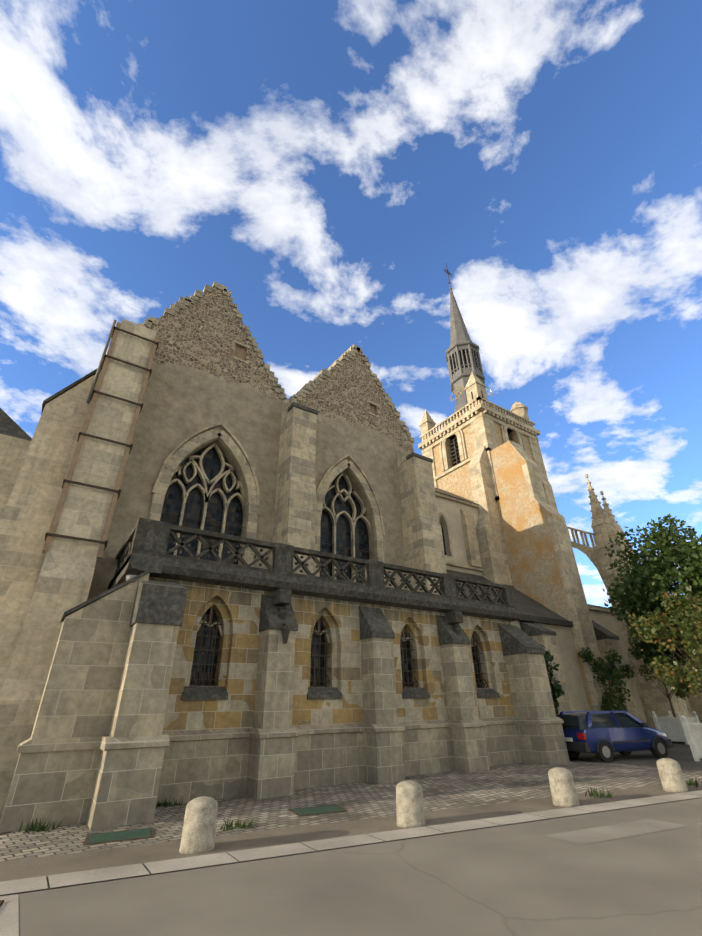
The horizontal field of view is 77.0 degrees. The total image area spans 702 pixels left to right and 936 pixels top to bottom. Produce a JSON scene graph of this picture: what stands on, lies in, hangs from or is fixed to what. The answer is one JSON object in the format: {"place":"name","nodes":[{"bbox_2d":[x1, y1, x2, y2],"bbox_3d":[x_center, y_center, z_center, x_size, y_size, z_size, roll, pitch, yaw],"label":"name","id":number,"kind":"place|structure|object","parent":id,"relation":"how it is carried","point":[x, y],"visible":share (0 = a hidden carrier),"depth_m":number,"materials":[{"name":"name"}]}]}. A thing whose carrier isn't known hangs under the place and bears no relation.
{"place":"outdoors","nodes":[
{"label":"outdoors","id":0,"kind":"place"},
{"bbox_2d":[0,798,701,935],"bbox_3d":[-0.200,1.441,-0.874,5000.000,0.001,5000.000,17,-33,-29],"label":"road","id":1,"kind":"structure","parent":0,"point":[524,879],"depth_m":4.54,"materials":[{"name":"grey asphalt"}]},
{"bbox_2d":[0,894,18,935],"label":"slab","id":2,"kind":"structure","parent":1,"relation":"on","point":[9,917],"depth_m":4.12,"materials":[{"name":"grey concrete"}]},
{"bbox_2d":[0,779,701,881],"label":"aggregate","id":3,"kind":"object","parent":1,"relation":"on","point":[46,866],"visible":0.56,"depth_m":6.51,"materials":[{"name":"gravel"}]},
{"bbox_2d":[179,758,688,854],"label":"bollards","id":4,"kind":"object","parent":3,"relation":"on","point":[199,829],"visible":1,"depth_m":7.01,"materials":[{"name":"beige stone"}]},
{"bbox_2d":[0,790,701,894],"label":"kerb","id":5,"kind":"structure","parent":1,"relation":"on","point":[56,880],"depth_m":5.94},
{"bbox_2d":[0,793,701,895],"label":"kerb joint","id":6,"kind":"object","parent":1,"relation":"on","point":[47,879],"visible":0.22,"depth_m":5.78,"materials":[{"name":"concrete"}]},
{"bbox_2d":[0,760,701,861],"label":"cobbles","id":7,"kind":"object","parent":1,"relation":"on","point":[458,789],"depth_m":8.88,"materials":[{"name":"grey stone"}]},
{"bbox_2d":[0,434,30,519],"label":"wall","id":8,"kind":"structure","parent":7,"relation":"on","point":[13,451],"depth_m":13.00,"materials":[{"name":"beige stone"}]},
{"bbox_2d":[0,408,31,440],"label":"roof","id":9,"kind":"structure","parent":8,"relation":"on","point":[9,426],"depth_m":13.40,"materials":[{"name":"stone"}]},
{"bbox_2d":[0,371,100,693],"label":"wall","id":10,"kind":"structure","parent":7,"relation":"on","point":[28,513],"depth_m":11.68,"materials":[{"name":"beige stone"}]},
{"bbox_2d":[41,366,102,414],"bbox_3d":[-14.070,-1.666,9.859,13.850,7.500,1.450,17,-33,-29],"label":"cap","id":11,"kind":"object","parent":10,"relation":"on","point":[67,388],"visible":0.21,"depth_m":13.45,"materials":[{"name":"stone"}]},
{"bbox_2d":[83,805,347,845],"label":"hatch frames","id":12,"kind":"structure","parent":7,"relation":"on","point":[151,832],"depth_m":6.77,"materials":[{"name":"metal"}]},
{"bbox_2d":[87,805,344,843],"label":"hatches","id":13,"kind":"object","parent":12,"relation":"on","point":[118,835],"visible":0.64,"depth_m":6.80,"materials":[{"name":"metal"}]},
{"bbox_2d":[87,287,413,599],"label":"gable wall","id":14,"kind":"structure","parent":7,"relation":"on","point":[200,378],"depth_m":17.73,"materials":[{"name":"beige stone"}]},
{"bbox_2d":[0,319,156,813],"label":"buttress","id":15,"kind":"structure","parent":14,"relation":"attached to","point":[64,582],"depth_m":11.35,"materials":[{"name":"beige stone"}]},
{"bbox_2d":[42,322,158,558],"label":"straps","id":16,"kind":"object","parent":15,"relation":"attached to","point":[75,459],"depth_m":12.70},
{"bbox_2d":[160,447,368,582],"bbox_3d":[-2.817,2.090,16.956,8.580,5.900,0.030,17,-33,-29],"label":"glass","id":17,"kind":"object","parent":14,"relation":"attached to","point":[194,504],"visible":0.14,"depth_m":16.14,"materials":[{"name":"black glass"}]},
{"bbox_2d":[148,340,385,586],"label":"window frames","id":18,"kind":"structure","parent":14,"relation":"attached to","point":[179,453],"depth_m":16.42,"materials":[{"name":"beige stone"}]},
{"bbox_2d":[162,511,371,566],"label":"window bars","id":19,"kind":"object","parent":14,"relation":"attached to","point":[243,527],"visible":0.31,"depth_m":15.42,"materials":[{"name":"metal"}]},
{"bbox_2d":[168,443,370,581],"bbox_3d":[-2.732,2.037,16.837,8.663,5.876,0.160,17,-33,-29],"label":"window tracery","id":20,"kind":"object","parent":14,"relation":"attached to","point":[198,468],"visible":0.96,"depth_m":16.24,"materials":[{"name":"grey stone"}]},
{"bbox_2d":[139,281,413,442],"bbox_3d":[-2.906,-4.809,20.621,14.042,5.374,1.000,17,-33,-29],"label":"gable coping","id":21,"kind":"object","parent":14,"relation":"on","point":[323,373],"visible":0.44,"depth_m":19.50,"materials":[{"name":"beige stone"}]},
{"bbox_2d":[234,345,375,414],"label":"gable openings","id":22,"kind":"object","parent":14,"relation":"attached to","point":[240,352],"visible":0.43,"depth_m":18.90,"materials":[{"name":"beige stone"}]},
{"bbox_2d":[271,401,446,594],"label":"buttresses","id":23,"kind":"structure","parent":14,"relation":"attached to","point":[294,512],"depth_m":17.59,"materials":[{"name":"beige stone"}]},
{"bbox_2d":[287,402,432,462],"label":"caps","id":24,"kind":"object","parent":14,"relation":"on","point":[314,411],"visible":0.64,"depth_m":18.05,"materials":[{"name":"stone"}]},
{"bbox_2d":[0,573,569,832],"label":"buttresses","id":25,"kind":"structure","parent":7,"relation":"on","point":[91,750],"depth_m":8.70,"materials":[{"name":"beige stone"}]},
{"bbox_2d":[60,569,544,655],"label":"buttress caps","id":26,"kind":"object","parent":25,"relation":"on","point":[163,602],"visible":0.73,"depth_m":11.22,"materials":[{"name":"grey stone"}]},
{"bbox_2d":[149,577,513,731],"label":"chapel wall","id":27,"kind":"structure","parent":7,"relation":"on","point":[236,610],"depth_m":11.87,"materials":[{"name":"beige stone"}]},
{"bbox_2d":[71,319,137,613],"bbox_3d":[-6.497,-1.147,11.881,3.680,10.121,1.059,-10,-30,16],"label":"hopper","id":28,"kind":"object","parent":27,"relation":"on","point":[128,577],"visible":0.4,"depth_m":14.10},
{"bbox_2d":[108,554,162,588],"bbox_3d":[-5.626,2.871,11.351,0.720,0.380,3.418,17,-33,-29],"label":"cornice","id":29,"kind":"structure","parent":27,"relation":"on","point":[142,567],"depth_m":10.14,"materials":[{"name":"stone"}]},
{"bbox_2d":[281,623,290,643],"bbox_3d":[-1.624,4.091,10.934,0.240,0.514,0.287,5,-29,-10],"label":"lamp","id":30,"kind":"object","parent":27,"relation":"attached to","point":[285,630],"visible":0.96,"depth_m":10.84,"materials":[{"name":"metal"}]},
{"bbox_2d":[108,553,520,621],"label":"cornice","id":31,"kind":"structure","parent":27,"relation":"on","point":[183,570],"depth_m":12.20,"materials":[{"name":"stone"}]},
{"bbox_2d":[111,517,517,608],"bbox_3d":[-0.278,3.932,14.789,13.550,0.860,3.396,17,-33,-29],"label":"balustrade","id":32,"kind":"object","parent":31,"relation":"on","point":[134,542],"visible":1,"depth_m":12.44,"materials":[{"name":"stone"}]},
{"bbox_2d":[144,527,515,604],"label":"posts","id":33,"kind":"object","parent":32,"relation":"attached to","point":[150,538],"visible":1,"depth_m":12.06,"materials":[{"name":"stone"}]},
{"bbox_2d":[190,608,481,686],"bbox_3d":[0.318,5.566,13.288,10.250,2.000,0.030,17,-33,-29],"label":"chapel glass","id":34,"kind":"object","parent":27,"relation":"in","point":[204,646],"visible":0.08,"depth_m":11.29,"materials":[{"name":"black glass"}]},
{"bbox_2d":[190,607,487,687],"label":"chapel bars","id":35,"kind":"object","parent":34,"relation":"attached to","point":[314,655],"visible":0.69,"depth_m":12.19,"materials":[{"name":"black metal"}]},
{"bbox_2d":[162,718,515,741],"bbox_3d":[-0.173,7.627,13.036,13.260,0.190,3.130,17,-33,-29],"label":"string course","id":36,"kind":"object","parent":27,"relation":"attached to","point":[182,736],"depth_m":10.97,"materials":[{"name":"beige stone"}]},
{"bbox_2d":[197,606,480,652],"bbox_3d":[0.395,5.033,13.429,10.176,0.690,0.080,17,-33,-29],"label":"window tracery","id":37,"kind":"object","parent":27,"relation":"in","point":[327,636],"visible":0.42,"depth_m":12.66,"materials":[{"name":"beige stone"}]},
{"bbox_2d":[181,684,499,699],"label":"window sills","id":38,"kind":"structure","parent":27,"relation":"attached to","point":[200,692],"depth_m":11.51,"materials":[{"name":"grey stone"}]},
{"bbox_2d":[272,588,462,635],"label":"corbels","id":39,"kind":"object","parent":27,"relation":"attached to","point":[281,597],"visible":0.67,"depth_m":11.52,"materials":[{"name":"stone"}]},
{"bbox_2d":[156,724,521,805],"bbox_3d":[-0.155,8.205,12.771,13.200,1.080,3.070,17,-33,-29],"label":"wall base","id":40,"kind":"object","parent":7,"relation":"on","point":[214,769],"depth_m":10.69,"materials":[{"name":"grey stone"}]},
{"bbox_2d":[18,777,701,833],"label":"weeds","id":41,"kind":"object","parent":7,"relation":"on","point":[39,827],"visible":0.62,"depth_m":7.14,"materials":[{"name":"green plant"}]},
{"bbox_2d":[544,819,701,844],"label":"road patches","id":42,"kind":"object","parent":1,"relation":"on","point":[605,833],"visible":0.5,"depth_m":6.50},
{"bbox_2d":[569,741,701,770],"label":"parking","id":43,"kind":"structure","parent":1,"relation":"on","point":[680,753],"depth_m":14.81,"materials":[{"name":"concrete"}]},
{"bbox_2d":[433,422,532,584],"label":"tower walls","id":44,"kind":"structure","parent":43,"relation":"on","point":[456,482],"depth_m":31.64,"materials":[{"name":"beige stone"}]},
{"bbox_2d":[444,283,484,426],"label":"spire","id":45,"kind":"structure","parent":44,"relation":"on","point":[459,335],"depth_m":38.51,"materials":[{"name":"grey stone"}]},
{"bbox_2d":[444,263,451,283],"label":"cross","id":46,"kind":"object","parent":45,"relation":"attached to","point":[447,272],"visible":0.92,"depth_m":44.33,"materials":[{"name":"metal"}]},
{"bbox_2d":[447,344,483,383],"bbox_3d":[9.917,-8.638,38.397,2.638,3.075,2.638,17,-33,-29],"label":"lantern","id":47,"kind":"object","parent":45,"relation":"on","point":[457,349],"depth_m":37.65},
{"bbox_2d":[449,433,512,465],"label":"louvres","id":48,"kind":"object","parent":44,"relation":"on","point":[456,452],"visible":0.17,"depth_m":32.74,"materials":[{"name":"wood"}]},
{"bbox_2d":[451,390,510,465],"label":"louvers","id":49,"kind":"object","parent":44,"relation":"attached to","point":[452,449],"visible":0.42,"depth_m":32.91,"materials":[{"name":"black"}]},
{"bbox_2d":[418,372,547,500],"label":"bell tower","id":50,"kind":"structure","parent":44,"relation":"attached to","point":[481,415],"depth_m":32.48,"materials":[{"name":"beige stone"}]},
{"bbox_2d":[490,441,593,710],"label":"buttress","id":51,"kind":"structure","parent":43,"relation":"on","point":[534,566],"depth_m":25.30,"materials":[{"name":"beige stone"}]},
{"bbox_2d":[468,439,608,710],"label":"tower buttresses","id":52,"kind":"structure","parent":51,"relation":"attached to","point":[493,554],"depth_m":25.51,"materials":[{"name":"beige stone"}]},
{"bbox_2d":[511,620,589,710],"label":"annex wall","id":53,"kind":"structure","parent":43,"relation":"on","point":[577,696],"depth_m":20.75,"materials":[{"name":"beige stone"}]},
{"bbox_2d":[446,569,567,620],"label":"annex roof","id":54,"kind":"structure","parent":53,"relation":"on","point":[526,605],"depth_m":22.54,"materials":[{"name":"grey stone"}]},
{"bbox_2d":[471,594,572,626],"bbox_3d":[7.733,6.790,20.785,7.200,0.950,1.220,17,-33,-29],"label":"roof eave","id":55,"kind":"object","parent":53,"relation":"attached to","point":[542,620],"depth_m":20.74,"materials":[{"name":"grey stone"}]},
{"bbox_2d":[530,634,571,714],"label":"wall","id":56,"kind":"structure","parent":43,"relation":"on","point":[548,642],"depth_m":18.74,"materials":[{"name":"stone"}]},
{"bbox_2d":[519,621,556,635],"bbox_3d":[8.375,7.183,19.798,1.000,0.700,1.050,17,-33,-29],"label":"buttress cap","id":57,"kind":"object","parent":56,"relation":"on","point":[530,628],"visible":0.79,"depth_m":19.54,"materials":[{"name":"grey stone"}]},
{"bbox_2d":[540,644,564,714],"bbox_3d":[6.860,8.882,17.537,3.696,4.208,2.656,17,-33,-29],"label":"climbing ivy","id":58,"kind":"object","parent":43,"relation":"on","point":[556,689],"visible":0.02,"depth_m":17.53,"materials":[{"name":"green plant"}]},
{"bbox_2d":[578,647,634,710],"bbox_3d":[12.003,10.216,19.947,2.273,3.997,1.904,17,-33,-29],"label":"shrub","id":59,"kind":"object","parent":43,"relation":"on","point":[613,672],"depth_m":19.94,"materials":[{"name":"green plant"}]},
{"bbox_2d":[556,712,667,752],"bbox_3d":[8.950,9.107,15.296,3.716,1.175,1.600,9,-30,-17],"label":"car","id":60,"kind":"object","parent":43,"relation":"on","point":[594,736],"depth_m":14.58,"materials":[{"name":"blue metal"}]},
{"bbox_2d":[565,737,572,741],"bbox_3d":[7.155,8.998,14.631,0.015,0.110,0.520,9,-30,-17],"label":"license plate","id":61,"kind":"object","parent":60,"relation":"attached to","point":[568,739],"visible":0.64,"depth_m":14.55,"materials":[{"name":"white metal"}]},
{"bbox_2d":[577,733,586,739],"bbox_3d":[7.207,8.905,14.703,0.100,0.180,1.520,9,-30,-17],"label":"taillight","id":62,"kind":"object","parent":60,"relation":"attached to","point":[582,736],"visible":0.46,"depth_m":14.11,"materials":[{"name":"red plastic"}]},
{"bbox_2d":[559,710,647,727],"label":"car pillars","id":63,"kind":"structure","parent":60,"relation":"attached to","point":[589,719],"depth_m":14.88,"materials":[{"name":"blue metal"}]},
{"bbox_2d":[562,723,672,751],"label":"car trim","id":64,"kind":"structure","parent":60,"relation":"attached to","point":[579,746],"depth_m":14.39,"materials":[{"name":"black plastic"}]},
{"bbox_2d":[568,739,667,762],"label":"car tires","id":65,"kind":"object","parent":60,"relation":"attached to","point":[655,752],"visible":0.52,"depth_m":14.66,"materials":[{"name":"black rubber"}]},
{"bbox_2d":[602,743,664,757],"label":"wheel hubcaps","id":66,"kind":"object","parent":60,"relation":"attached to","point":[607,753],"visible":0.46,"depth_m":14.09,"materials":[{"name":"silver metal"}]},
{"bbox_2d":[567,474,689,728],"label":"flying buttress","id":67,"kind":"structure","parent":43,"relation":"on","point":[605,526],"depth_m":27.92,"materials":[{"name":"beige stone"}]},
{"bbox_2d":[603,513,701,669],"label":"tree","id":68,"kind":"object","parent":43,"relation":"on","point":[645,586],"depth_m":19.35,"materials":[{"name":"green plant"}]},
{"bbox_2d":[652,711,699,744],"bbox_3d":[14.963,11.839,20.178,1.300,1.270,1.293,11,-31,-21],"label":"planter","id":69,"kind":"object","parent":43,"relation":"on","point":[671,727],"visible":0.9,"depth_m":19.93,"materials":[{"name":"white paint"}]},
{"bbox_2d":[681,715,701,760],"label":"planter","id":70,"kind":"object","parent":43,"relation":"on","point":[693,731],"visible":0.98,"depth_m":14.03,"materials":[{"name":"white paint"}]},
{"bbox_2d":[0,0,701,607],"label":"sky","id":71,"kind":"structure","parent":0,"point":[324,164],"materials":[{"name":"blue"}]},
{"bbox_2d":[436,496,482,575],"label":"pale wall","id":72,"kind":"structure","parent":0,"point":[449,510],"depth_m":25.79,"materials":[{"name":"beige stone"}]},
{"bbox_2d":[440,522,445,554],"bbox_3d":[5.077,3.924,25.333,0.800,2.400,0.030,17,-33,-29],"label":"window","id":73,"kind":"structure","parent":72,"relation":"attached to","point":[443,539],"depth_m":25.40,"materials":[{"name":"black glass"}]},
{"bbox_2d":[435,488,478,504],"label":"roof","id":74,"kind":"structure","parent":72,"relation":"on","point":[441,491],"depth_m":27.87,"materials":[{"name":"stone"}]},
{"bbox_2d":[435,492,483,571],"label":"pale trim","id":75,"kind":"structure","parent":72,"relation":"attached to","point":[471,541],"depth_m":25.73,"materials":[{"name":"beige stone"}]},
{"bbox_2d":[592,620,619,639],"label":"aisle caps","id":76,"kind":"object","parent":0,"point":[601,632],"visible":0.24,"depth_m":23.59,"materials":[{"name":"grey stone"}]},
{"bbox_2d":[589,610,692,722],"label":"buttress","id":77,"kind":"structure","parent":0,"point":[608,621],"depth_m":25.86,"materials":[{"name":"beige stone"}]},
{"bbox_2d":[587,604,701,722],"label":"wall","id":78,"kind":"structure","parent":77,"relation":"attached to","point":[606,645],"depth_m":23.18,"materials":[{"name":"beige stone"}]},
{"bbox_2d":[637,656,689,716],"bbox_3d":[15.092,9.986,20.697,2.750,3.220,1.670,5,-29,-10],"label":"tree","id":79,"kind":"object","parent":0,"point":[677,693],"depth_m":20.74,"materials":[{"name":"green plant"}]},
{"bbox_2d":[626,591,701,699],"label":"tree","id":80,"kind":"object","parent":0,"point":[655,625],"depth_m":14.94,"materials":[{"name":"green plant"}]}
]}

